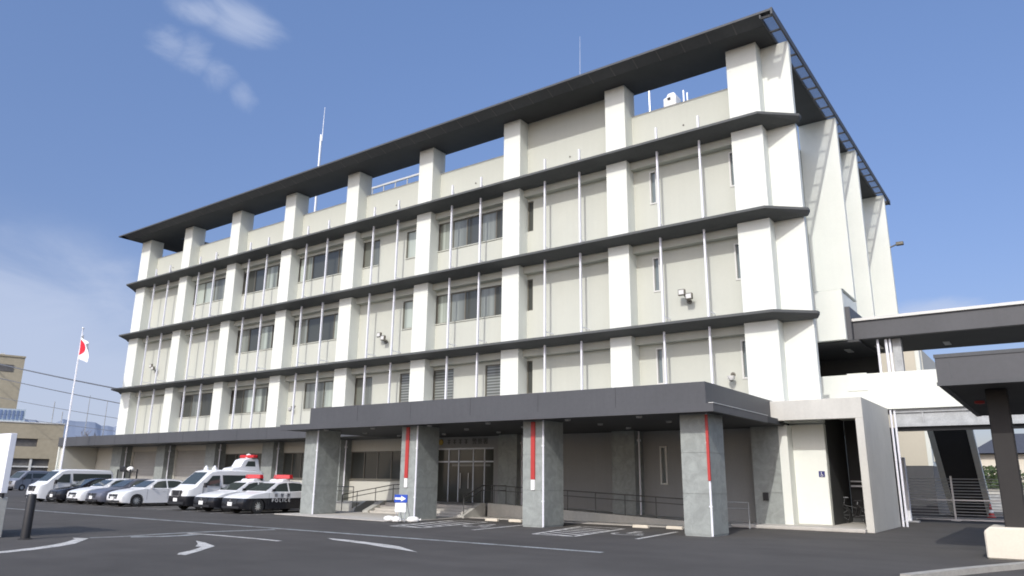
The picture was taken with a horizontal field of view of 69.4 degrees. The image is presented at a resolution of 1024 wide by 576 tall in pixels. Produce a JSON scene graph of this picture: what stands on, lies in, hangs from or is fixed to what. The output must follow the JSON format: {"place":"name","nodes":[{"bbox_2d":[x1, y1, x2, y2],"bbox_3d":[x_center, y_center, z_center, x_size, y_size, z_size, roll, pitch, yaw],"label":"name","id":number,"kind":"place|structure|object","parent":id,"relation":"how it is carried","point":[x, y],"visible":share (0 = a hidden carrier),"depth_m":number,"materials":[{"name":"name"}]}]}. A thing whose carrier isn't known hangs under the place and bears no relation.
{"place":"outdoors","nodes":[
{"label":"outdoors","id":0,"kind":"place"},
{"bbox_2d":[24,419,116,436],"bbox_3d":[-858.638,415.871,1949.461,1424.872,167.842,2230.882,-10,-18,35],"label":"mountain ridge","id":1,"kind":"structure","parent":0,"point":[74,430],"depth_m":2126.07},
{"bbox_2d":[116,466,137,478],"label":"storage rack","id":2,"kind":"object","parent":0,"point":[125,468],"visible":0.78,"depth_m":54.06,"materials":[{"name":"grey metal"}]},
{"bbox_2d":[277,511,461,520],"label":"forecourt paving","id":3,"kind":"structure","parent":0,"point":[358,515],"depth_m":33.25,"materials":[{"name":"grey concrete"}]},
{"bbox_2d":[341,484,399,510],"bbox_3d":[-7.202,11.030,38.976,0.137,1.322,4.356,-12,-19,40],"label":"handrail","id":4,"kind":"object","parent":3,"relation":"on","point":[368,493],"visible":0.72,"depth_m":38.70,"materials":[{"name":"grey metal"}]},
{"bbox_2d":[463,485,505,513],"bbox_3d":[-1.232,9.911,34.491,0.044,1.372,3.239,-10,-18,35],"label":"handrail","id":5,"kind":"object","parent":3,"relation":"on","point":[481,494],"visible":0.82,"depth_m":34.27,"materials":[{"name":"black metal"}]},
{"bbox_2d":[0,489,1023,575],"bbox_3d":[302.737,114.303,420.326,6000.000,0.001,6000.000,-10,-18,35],"label":"asphalt ground","id":6,"kind":"structure","parent":0,"point":[925,544],"depth_m":18.71,"materials":[{"name":"grey asphalt"}]},
{"bbox_2d":[0,433,16,537],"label":"sign board","id":7,"kind":"object","parent":6,"relation":"on","point":[7,444],"visible":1,"depth_m":20.40,"materials":[{"name":"white plastic"}]},
{"bbox_2d":[0,353,25,408],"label":"tall office block","id":8,"kind":"structure","parent":6,"relation":"on","point":[9,390],"depth_m":118.63,"materials":[{"name":"beige concrete"}]},
{"bbox_2d":[0,364,113,387],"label":"overhead cable","id":9,"kind":"object","parent":8,"relation":"attached to","point":[58,376],"visible":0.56,"depth_m":101.54,"materials":[{"name":"black rubber"}]},
{"bbox_2d":[0,397,117,418],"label":"overhead cable","id":10,"kind":"object","parent":8,"relation":"attached to","point":[59,408],"visible":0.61,"depth_m":99.51,"materials":[{"name":"black rubber"}]},
{"bbox_2d":[0,378,119,403],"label":"overhead cable","id":11,"kind":"object","parent":8,"relation":"attached to","point":[61,391],"visible":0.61,"depth_m":100.59,"materials":[{"name":"black rubber"}]},
{"bbox_2d":[26,419,111,430],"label":"overhead cable","id":12,"kind":"object","parent":8,"relation":"attached to","point":[71,425],"visible":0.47,"depth_m":96.21,"materials":[{"name":"black rubber"}]},
{"bbox_2d":[17,494,36,539],"bbox_3d":[-12.967,6.125,19.824,0.340,1.170,0.340,-10,-18,35],"label":"bollard","id":13,"kind":"object","parent":6,"relation":"on","point":[26,529],"visible":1,"depth_m":19.74,"materials":[{"name":"black plastic"}]},
{"bbox_2d":[8,471,50,490],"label":"parked van","id":14,"kind":"object","parent":6,"relation":"on","point":[20,480],"visible":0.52,"depth_m":77.18,"materials":[{"name":"silver metal"}]},
{"bbox_2d":[0,402,65,476],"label":"tan building","id":15,"kind":"structure","parent":6,"relation":"on","point":[36,447],"depth_m":104.87,"materials":[{"name":"concrete"}]},
{"bbox_2d":[10,458,48,476],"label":"shop window","id":16,"kind":"structure","parent":15,"relation":"in","point":[16,461],"depth_m":104.26,"materials":[{"name":"grey glass"}]},
{"bbox_2d":[0,538,87,552],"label":"lane curve line","id":17,"kind":"object","parent":6,"relation":"on","point":[75,540],"visible":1,"depth_m":18.00,"materials":[{"name":"paint"}]},
{"bbox_2d":[25,469,112,501],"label":"parked van","id":18,"kind":"object","parent":6,"relation":"on","point":[46,483],"visible":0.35,"depth_m":47.18,"materials":[{"name":"white paint"}]},
{"bbox_2d":[59,327,83,468],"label":"flagpole","id":19,"kind":"object","parent":6,"relation":"on","point":[63,450],"visible":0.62,"depth_m":56.27,"materials":[{"name":"white metal"}]},
{"bbox_2d":[78,335,88,361],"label":"national flag","id":20,"kind":"object","parent":19,"relation":"hanging from","point":[83,354],"visible":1,"depth_m":56.56,"materials":[{"name":"fabric"}]},
{"bbox_2d":[46,478,110,502],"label":"parked car","id":21,"kind":"object","parent":6,"relation":"on","point":[58,494],"visible":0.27,"depth_m":45.18,"materials":[{"name":"black paint"}]},
{"bbox_2d":[66,478,127,503],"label":"parked car","id":22,"kind":"object","parent":6,"relation":"on","point":[78,495],"visible":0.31,"depth_m":43.78,"materials":[{"name":"white paint"}]},
{"bbox_2d":[85,479,163,505],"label":"parked car","id":23,"kind":"object","parent":6,"relation":"on","point":[98,496],"visible":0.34,"depth_m":42.47,"materials":[{"name":"grey paint"}]},
{"bbox_2d":[106,479,182,506],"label":"parked car","id":24,"kind":"object","parent":6,"relation":"on","point":[153,491],"visible":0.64,"depth_m":41.50,"materials":[{"name":"white paint"}]},
{"bbox_2d":[21,501,290,514],"bbox_3d":[-19.951,12.443,42.179,23.120,0.001,5.600,-10,-18,35],"label":"parking bay line","id":25,"kind":"object","parent":6,"relation":"on","point":[163,508],"visible":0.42,"depth_m":38.98,"materials":[{"name":"paint"}]},
{"bbox_2d":[131,534,198,536],"bbox_3d":[-9.967,7.140,21.286,1.927,0.001,0.588,13,-19,-41],"label":"worn turning line","id":26,"kind":"object","parent":6,"relation":"on","point":[165,536],"visible":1,"depth_m":21.06,"materials":[{"name":"paint"}]},
{"bbox_2d":[89,529,274,537],"bbox_3d":[-9.817,7.442,22.445,0.601,0.001,5.669,-12,-19,40],"label":"worn lane line","id":27,"kind":"object","parent":6,"relation":"on","point":[175,533],"visible":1,"depth_m":22.18,"materials":[{"name":"paint"}]},
{"bbox_2d":[177,541,213,554],"bbox_3d":[-7.606,6.327,18.047,0.618,0.001,3.918,5,-15,-16],"label":"turn arrow","id":28,"kind":"object","parent":6,"relation":"on","point":[203,545],"visible":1,"depth_m":17.71,"materials":[{"name":"paint"}]},
{"bbox_2d":[167,454,263,509],"bbox_3d":[-15.574,10.239,39.284,2.040,2.920,4.740,-10,-18,35],"label":"police van","id":29,"kind":"object","parent":6,"relation":"on","point":[183,494],"visible":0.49,"depth_m":38.27,"materials":[{"name":"paint"}]},
{"bbox_2d":[187,533,278,540],"bbox_3d":[-8.016,7.149,21.233,4.267,0.001,0.291,-9,-17,33],"label":"lane line","id":30,"kind":"object","parent":6,"relation":"on","point":[234,536],"visible":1,"depth_m":21.32,"materials":[{"name":"paint"}]},
{"bbox_2d":[193,474,278,511],"bbox_3d":[-13.625,10.436,37.707,2.000,1.790,4.845,-10,-18,35],"label":"police car","id":31,"kind":"object","parent":6,"relation":"on","point":[208,501],"visible":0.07,"depth_m":36.52,"materials":[{"name":"paint"}]},
{"bbox_2d":[221,475,301,513],"bbox_3d":[-11.719,10.112,36.371,2.000,1.790,4.845,-10,-18,35],"label":"police car","id":32,"kind":"object","parent":6,"relation":"on","point":[282,492],"visible":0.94,"depth_m":35.44,"materials":[{"name":"paint"}]},
{"bbox_2d":[6,508,600,552],"bbox_3d":[-15.727,9.432,30.383,44.101,0.001,0.340,-10,-18,35],"label":"guide line","id":33,"kind":"object","parent":6,"relation":"on","point":[337,532],"visible":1,"depth_m":22.66,"materials":[{"name":"paint"}]},
{"bbox_2d":[329,538,415,551],"bbox_3d":[-3.632,6.725,19.402,0.472,0.001,4.956,12,-19,-38],"label":"straight arrow","id":34,"kind":"object","parent":6,"relation":"on","point":[388,546],"visible":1,"depth_m":19.30,"materials":[{"name":"paint"}]},
{"bbox_2d":[383,516,392,520],"bbox_3d":[-4.858,9.156,29.361,0.556,0.216,0.347,-6,-16,24],"label":"sandbag","id":35,"kind":"object","parent":6,"relation":"on","point":[386,518],"visible":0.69,"depth_m":29.24,"materials":[{"name":"white fabric"}]},
{"bbox_2d":[391,516,400,521],"bbox_3d":[-4.525,9.051,28.934,0.346,0.213,0.558,11,-18,-35],"label":"sandbag","id":36,"kind":"object","parent":6,"relation":"on","point":[395,519],"visible":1,"depth_m":28.80,"materials":[{"name":"white fabric"}]},
{"bbox_2d":[394,494,409,521],"bbox_3d":[-4.299,8.736,29.328,0.600,1.035,0.488,-6,-16,25],"label":"direction board","id":37,"kind":"object","parent":6,"relation":"on","point":[400,507],"visible":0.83,"depth_m":29.16,"materials":[{"name":"silver metal"}]},
{"bbox_2d":[407,516,420,521],"bbox_3d":[-3.856,9.068,28.973,0.558,0.214,0.341,2,-15,-4],"label":"sandbag","id":38,"kind":"object","parent":6,"relation":"on","point":[413,519],"visible":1,"depth_m":28.86,"materials":[{"name":"white fabric"}]},
{"bbox_2d":[401,521,468,527],"bbox_3d":[-2.820,9.013,28.185,1.788,0.001,4.464,-6,-16,23],"label":"bay hatching","id":39,"kind":"object","parent":6,"relation":"on","point":[431,524],"visible":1,"depth_m":27.99,"materials":[{"name":"paint"}]},
{"bbox_2d":[394,520,520,529],"bbox_3d":[-2.041,8.956,27.946,4.553,0.001,4.860,-10,-18,35],"label":"accessible bay outline","id":40,"kind":"object","parent":6,"relation":"on","point":[451,525],"visible":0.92,"depth_m":27.48,"materials":[{"name":"paint"}]},
{"bbox_2d":[55,7,903,536],"bbox_3d":[-5.907,4.505,53.605,60.570,21.430,33.400,-10,-18,35],"label":"police station","id":41,"kind":"object","parent":6,"relation":"on","point":[589,283],"visible":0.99,"depth_m":37.54,"materials":[{"name":"white concrete"}]},
{"bbox_2d":[84,395,107,435],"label":"roof aerials","id":42,"kind":"object","parent":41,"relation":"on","point":[87,416],"visible":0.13,"depth_m":104.76,"materials":[{"name":"metal"}]},
{"bbox_2d":[180,393,212,417],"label":"window","id":43,"kind":"structure","parent":41,"relation":"in","point":[190,408],"depth_m":55.10,"materials":[{"name":"grey glass"}]},
{"bbox_2d":[193,278,225,305],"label":"window","id":44,"kind":"structure","parent":41,"relation":"in","point":[204,289],"depth_m":57.31,"materials":[{"name":"grey glass"}]},
{"bbox_2d":[225,453,261,467],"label":"window","id":45,"kind":"structure","parent":41,"relation":"in","point":[230,458],"depth_m":51.13,"materials":[{"name":"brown glass"}]},
{"bbox_2d":[229,387,268,414],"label":"window","id":46,"kind":"structure","parent":41,"relation":"in","point":[243,404],"depth_m":51.43,"materials":[{"name":"grey glass"}]},
{"bbox_2d":[236,325,274,353],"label":"window","id":47,"kind":"structure","parent":41,"relation":"in","point":[249,337],"depth_m":52.52,"materials":[{"name":"grey glass"}]},
{"bbox_2d":[243,264,279,294],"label":"window","id":48,"kind":"structure","parent":41,"relation":"in","point":[256,277],"depth_m":53.62,"materials":[{"name":"grey glass"}]},
{"bbox_2d":[282,453,303,478],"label":"window","id":49,"kind":"structure","parent":41,"relation":"in","point":[293,463],"depth_m":47.33,"materials":[{"name":"grey glass"}]},
{"bbox_2d":[292,313,338,345],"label":"window","id":50,"kind":"structure","parent":41,"relation":"in","point":[310,328],"depth_m":48.82,"materials":[{"name":"grey glass"}]},
{"bbox_2d":[302,381,333,409],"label":"window","id":51,"kind":"structure","parent":41,"relation":"in","point":[325,389],"depth_m":47.25,"materials":[{"name":"grey glass"}]},
{"bbox_2d":[314,109,324,211],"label":"rooftop antenna","id":52,"kind":"object","parent":41,"relation":"on","point":[319,162],"visible":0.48,"depth_m":61.27,"materials":[{"name":"silver metal"}]},
{"bbox_2d":[297,249,342,282],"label":"window","id":53,"kind":"structure","parent":41,"relation":"in","point":[315,266],"depth_m":49.93,"materials":[{"name":"grey glass"}]},
{"bbox_2d":[337,486,353,501],"bbox_3d":[-9.177,10.874,39.019,2.339,0.802,0.044,-10,-18,35],"label":"handrail","id":54,"kind":"object","parent":41,"relation":"on","point":[343,490],"visible":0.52,"depth_m":38.73,"materials":[{"name":"grey metal"}]},
{"bbox_2d":[355,377,371,404],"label":"window","id":55,"kind":"structure","parent":41,"relation":"in","point":[359,381],"depth_m":44.96,"materials":[{"name":"grey glass"}]},
{"bbox_2d":[362,240,379,268],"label":"window","id":56,"kind":"structure","parent":41,"relation":"in","point":[368,246],"depth_m":47.15,"materials":[{"name":"grey glass"}]},
{"bbox_2d":[348,451,400,480],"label":"window","id":57,"kind":"structure","parent":41,"relation":"in","point":[368,465],"depth_m":43.05,"materials":[{"name":"brown glass"}]},
{"bbox_2d":[372,173,418,193],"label":"rooftop railing","id":58,"kind":"object","parent":41,"relation":"on","point":[395,181],"visible":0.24,"depth_m":49.69,"materials":[{"name":"white metal"}]},
{"bbox_2d":[399,373,409,401],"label":"window","id":59,"kind":"structure","parent":41,"relation":"in","point":[405,378],"depth_m":42.99,"materials":[{"name":"grey glass"}]},
{"bbox_2d":[401,300,412,329],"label":"window","id":60,"kind":"structure","parent":41,"relation":"in","point":[408,305],"depth_m":44.08,"materials":[{"name":"grey glass"}]},
{"bbox_2d":[405,231,415,259],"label":"window","id":61,"kind":"structure","parent":41,"relation":"in","point":[411,239],"depth_m":45.18,"materials":[{"name":"grey glass"}]},
{"bbox_2d":[433,369,453,399],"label":"window","id":62,"kind":"structure","parent":41,"relation":"in","point":[439,375],"depth_m":41.33,"materials":[{"name":"grey glass"}]},
{"bbox_2d":[437,447,493,502],"bbox_3d":[-2.534,9.911,39.185,4.050,2.800,0.150,-10,-18,35],"label":"entrance door","id":63,"kind":"structure","parent":41,"relation":"in","point":[461,471],"depth_m":39.17,"materials":[{"name":"black glass"}]},
{"bbox_2d":[435,285,501,324],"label":"window","id":64,"kind":"structure","parent":41,"relation":"in","point":[463,305],"depth_m":41.39,"materials":[{"name":"grey glass"}]},
{"bbox_2d":[438,209,502,251],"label":"window","id":65,"kind":"structure","parent":41,"relation":"in","point":[465,232],"depth_m":42.50,"materials":[{"name":"grey glass"}]},
{"bbox_2d":[485,364,500,395],"bbox_3d":[-0.744,4.883,39.139,1.592,1.690,0.080,-10,-18,35],"label":"window","id":66,"kind":"structure","parent":41,"relation":"in","point":[492,388],"depth_m":39.33,"materials":[{"name":"grey glass"}]},
{"bbox_2d":[527,361,532,392],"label":"window","id":67,"kind":"structure","parent":41,"relation":"in","point":[529,363],"depth_m":37.97,"materials":[{"name":"grey glass"}]},
{"bbox_2d":[528,202,532,231],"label":"window","id":68,"kind":"structure","parent":41,"relation":"in","point":[530,205],"depth_m":40.17,"materials":[{"name":"grey glass"}]},
{"bbox_2d":[528,279,532,310],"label":"window","id":69,"kind":"structure","parent":41,"relation":"in","point":[530,282],"depth_m":39.05,"materials":[{"name":"grey glass"}]},
{"bbox_2d":[491,485,683,517],"bbox_3d":[2.968,9.126,31.614,9.739,1.242,0.044,-10,-18,35],"label":"handrail","id":70,"kind":"object","parent":41,"relation":"on","point":[624,500],"visible":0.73,"depth_m":31.11,"materials":[{"name":"metal"}]},
{"bbox_2d":[648,91,650,111],"bbox_3d":[7.392,-9.246,39.568,0.360,2.900,0.360,-10,-18,35],"label":"rooftop antenna","id":71,"kind":"object","parent":41,"relation":"on","point":[649,101],"visible":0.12,"depth_m":39.74,"materials":[{"name":"silver metal"}]},
{"bbox_2d":[649,170,657,204],"bbox_3d":[6.908,-4.867,35.978,0.370,1.710,0.170,-10,-18,35],"label":"window","id":72,"kind":"structure","parent":41,"relation":"in","point":[652,175],"depth_m":35.98,"materials":[{"name":"grey glass"}]},
{"bbox_2d":[652,257,660,291],"bbox_3d":[6.859,-0.623,34.877,0.370,1.700,0.170,-10,-18,35],"label":"window","id":73,"kind":"structure","parent":41,"relation":"in","point":[656,260],"depth_m":34.88,"materials":[{"name":"grey glass"}]},
{"bbox_2d":[656,348,664,384],"bbox_3d":[6.810,3.583,33.786,0.370,1.690,0.170,-10,-18,35],"label":"window","id":74,"kind":"structure","parent":41,"relation":"in","point":[659,351],"depth_m":33.79,"materials":[{"name":"grey glass"}]},
{"bbox_2d":[659,446,667,484],"bbox_3d":[6.748,7.848,32.708,0.340,1.650,0.200,-10,-18,35],"label":"window","id":75,"kind":"structure","parent":41,"relation":"in","point":[662,449],"depth_m":32.69,"materials":[{"name":"grey glass"}]},
{"bbox_2d":[663,92,680,106],"bbox_3d":[8.428,-9.086,38.738,0.700,2.198,0.720,-10,-18,35],"label":"rooftop unit","id":76,"kind":"object","parent":41,"relation":"on","point":[672,98],"visible":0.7,"depth_m":38.63,"materials":[{"name":"white plastic"}]},
{"bbox_2d":[728,152,733,186],"bbox_3d":[10.119,-5.414,33.726,0.370,1.710,0.170,-10,-18,35],"label":"window","id":77,"kind":"structure","parent":41,"relation":"in","point":[730,159],"depth_m":33.78,"materials":[{"name":"grey glass"}]},
{"bbox_2d":[734,243,740,279],"bbox_3d":[10.053,-1.167,32.636,0.370,1.700,0.170,-10,-18,35],"label":"window","id":78,"kind":"structure","parent":41,"relation":"in","point":[736,247],"depth_m":32.69,"materials":[{"name":"grey glass"}]},
{"bbox_2d":[740,339,747,378],"bbox_3d":[10.004,3.039,31.545,0.370,1.690,0.170,-10,-18,35],"label":"window","id":79,"kind":"structure","parent":41,"relation":"in","point":[742,342],"depth_m":31.59,"materials":[{"name":"grey glass"}]},
{"bbox_2d":[464,524,495,526],"bbox_3d":[-1.241,8.884,27.634,1.101,0.001,1.978,-2,-15,10],"label":"wheelchair symbol","id":80,"kind":"object","parent":6,"relation":"on","point":[481,525],"visible":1,"depth_m":27.63,"materials":[{"name":"paint"}]},
{"bbox_2d":[485,518,498,521],"bbox_3d":[-0.829,9.592,30.572,0.636,0.110,0.140,-10,-18,35],"label":"wheel stop","id":81,"kind":"object","parent":6,"relation":"on","point":[491,519],"visible":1,"depth_m":30.53,"materials":[{"name":"beige concrete"}]},
{"bbox_2d":[509,519,521,522],"bbox_3d":[0.151,9.472,30.064,0.636,0.110,0.140,-10,-18,35],"label":"wheel stop","id":82,"kind":"object","parent":6,"relation":"on","point":[515,520],"visible":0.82,"depth_m":30.01,"materials":[{"name":"beige concrete"}]},
{"bbox_2d":[544,527,609,535],"bbox_3d":[2.250,8.258,25.047,1.788,0.001,4.464,-6,-16,23],"label":"bay hatching","id":83,"kind":"object","parent":6,"relation":"on","point":[576,532],"visible":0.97,"depth_m":24.72,"materials":[{"name":"paint"}]},
{"bbox_2d":[469,516,684,527],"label":"ramp footpath","id":84,"kind":"structure","parent":6,"relation":"on","point":[586,522],"depth_m":30.17,"materials":[{"name":"grey concrete"}]},
{"bbox_2d":[533,526,675,538],"bbox_3d":[3.029,8.201,24.808,4.553,0.001,4.860,-10,-18,35],"label":"accessible bay outline","id":85,"kind":"object","parent":6,"relation":"on","point":[597,532],"visible":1,"depth_m":24.58,"materials":[{"name":"paint"}]},
{"bbox_2d":[633,524,648,527],"bbox_3d":[4.764,8.810,27.306,0.636,0.110,0.140,-10,-18,35],"label":"wheel stop","id":86,"kind":"object","parent":6,"relation":"on","point":[640,526],"visible":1,"depth_m":27.24,"materials":[{"name":"beige concrete"}]},
{"bbox_2d":[666,526,683,529],"bbox_3d":[5.894,8.680,26.752,0.636,0.110,0.140,-10,-18,35],"label":"wheel stop","id":87,"kind":"object","parent":6,"relation":"on","point":[676,527],"visible":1,"depth_m":26.66,"materials":[{"name":"beige concrete"}]},
{"bbox_2d":[727,502,749,528],"bbox_3d":[8.377,8.519,27.736,1.089,0.952,0.044,-10,-18,35],"label":"handrail","id":88,"kind":"object","parent":6,"relation":"on","point":[742,508],"visible":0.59,"depth_m":27.59,"materials":[{"name":"metal"}]},
{"bbox_2d":[898,458,920,521],"bbox_3d":[18.494,9.408,34.507,0.650,2.900,0.500,-10,-18,35],"label":"steel gate leg","id":89,"kind":"object","parent":6,"relation":"on","point":[906,488],"visible":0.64,"depth_m":34.47,"materials":[{"name":"silver metal"}]},
{"bbox_2d":[880,350,948,514],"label":"annex building","id":90,"kind":"structure","parent":6,"relation":"on","point":[916,452],"depth_m":43.78,"materials":[{"name":"white paint"}]},
{"bbox_2d":[890,428,1023,521],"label":"slatted gate","id":91,"kind":"structure","parent":6,"relation":"on","point":[955,514],"depth_m":36.05,"materials":[{"name":"metal"}]},
{"bbox_2d":[927,430,991,515],"bbox_3d":[24.551,9.947,40.338,2.050,4.920,8.050,-10,-18,35],"label":"outside stair","id":92,"kind":"object","parent":6,"relation":"on","point":[957,456],"visible":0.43,"depth_m":39.53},
{"bbox_2d":[900,562,1023,575],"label":"curved kerb","id":93,"kind":"structure","parent":6,"relation":"on","point":[960,571],"depth_m":14.42,"materials":[{"name":"concrete"}]},
{"bbox_2d":[933,348,1023,560],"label":"entrance shelter","id":94,"kind":"object","parent":6,"relation":"on","point":[990,383],"visible":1,"depth_m":17.82,"materials":[{"name":"grey concrete"}]},
{"bbox_2d":[987,504,996,517],"bbox_3d":[25.841,12.017,39.873,0.400,0.710,0.400,-10,-18,35],"label":"traffic cone","id":95,"kind":"object","parent":6,"relation":"on","point":[991,515],"visible":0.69,"depth_m":39.75,"materials":[{"name":"red plastic"}]},
{"bbox_2d":[989,495,1002,511],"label":"yard fence","id":96,"kind":"object","parent":6,"relation":"on","point":[998,508],"depth_m":45.86,"materials":[{"name":"metal"}]},
{"bbox_2d":[983,465,1023,483],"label":"bush","id":97,"kind":"object","parent":6,"relation":"on","point":[991,470],"visible":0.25,"depth_m":65.43,"materials":[{"name":"green plant"}]},
{"bbox_2d":[986,481,1023,489],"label":"fence","id":98,"kind":"object","parent":6,"relation":"on","point":[996,484],"visible":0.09,"depth_m":60.49,"materials":[{"name":"grey metal"}]},
{"bbox_2d":[0,0,1023,446],"label":"sky","id":99,"kind":"structure","parent":0,"point":[118,118],"materials":[{"name":"blue"}]},
{"bbox_2d":[731,521,866,532],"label":"portal pavement","id":100,"kind":"structure","parent":0,"point":[855,527],"depth_m":27.55,"materials":[{"name":"grey concrete"}]},
{"bbox_2d":[843,497,865,522],"bbox_3d":[13.720,8.915,29.588,1.735,1.048,0.626,-8,-17,29],"label":"bicycle","id":101,"kind":"object","parent":100,"relation":"on","point":[857,501],"visible":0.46,"depth_m":29.59,"materials":[{"name":"metal"}]},
{"bbox_2d":[813,288,1023,526],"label":"walkway building","id":102,"kind":"structure","parent":0,"point":[853,344],"depth_m":31.66,"materials":[{"name":"concrete"}]},
{"bbox_2d":[978,433,1023,486],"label":"distant house","id":103,"kind":"structure","parent":0,"point":[986,453],"depth_m":74.71,"materials":[{"name":"tile"}]},
{"bbox_2d":[988,489,1023,493],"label":"boundary wall","id":104,"kind":"structure","parent":0,"point":[994,490],"depth_m":59.18,"materials":[{"name":"concrete"}]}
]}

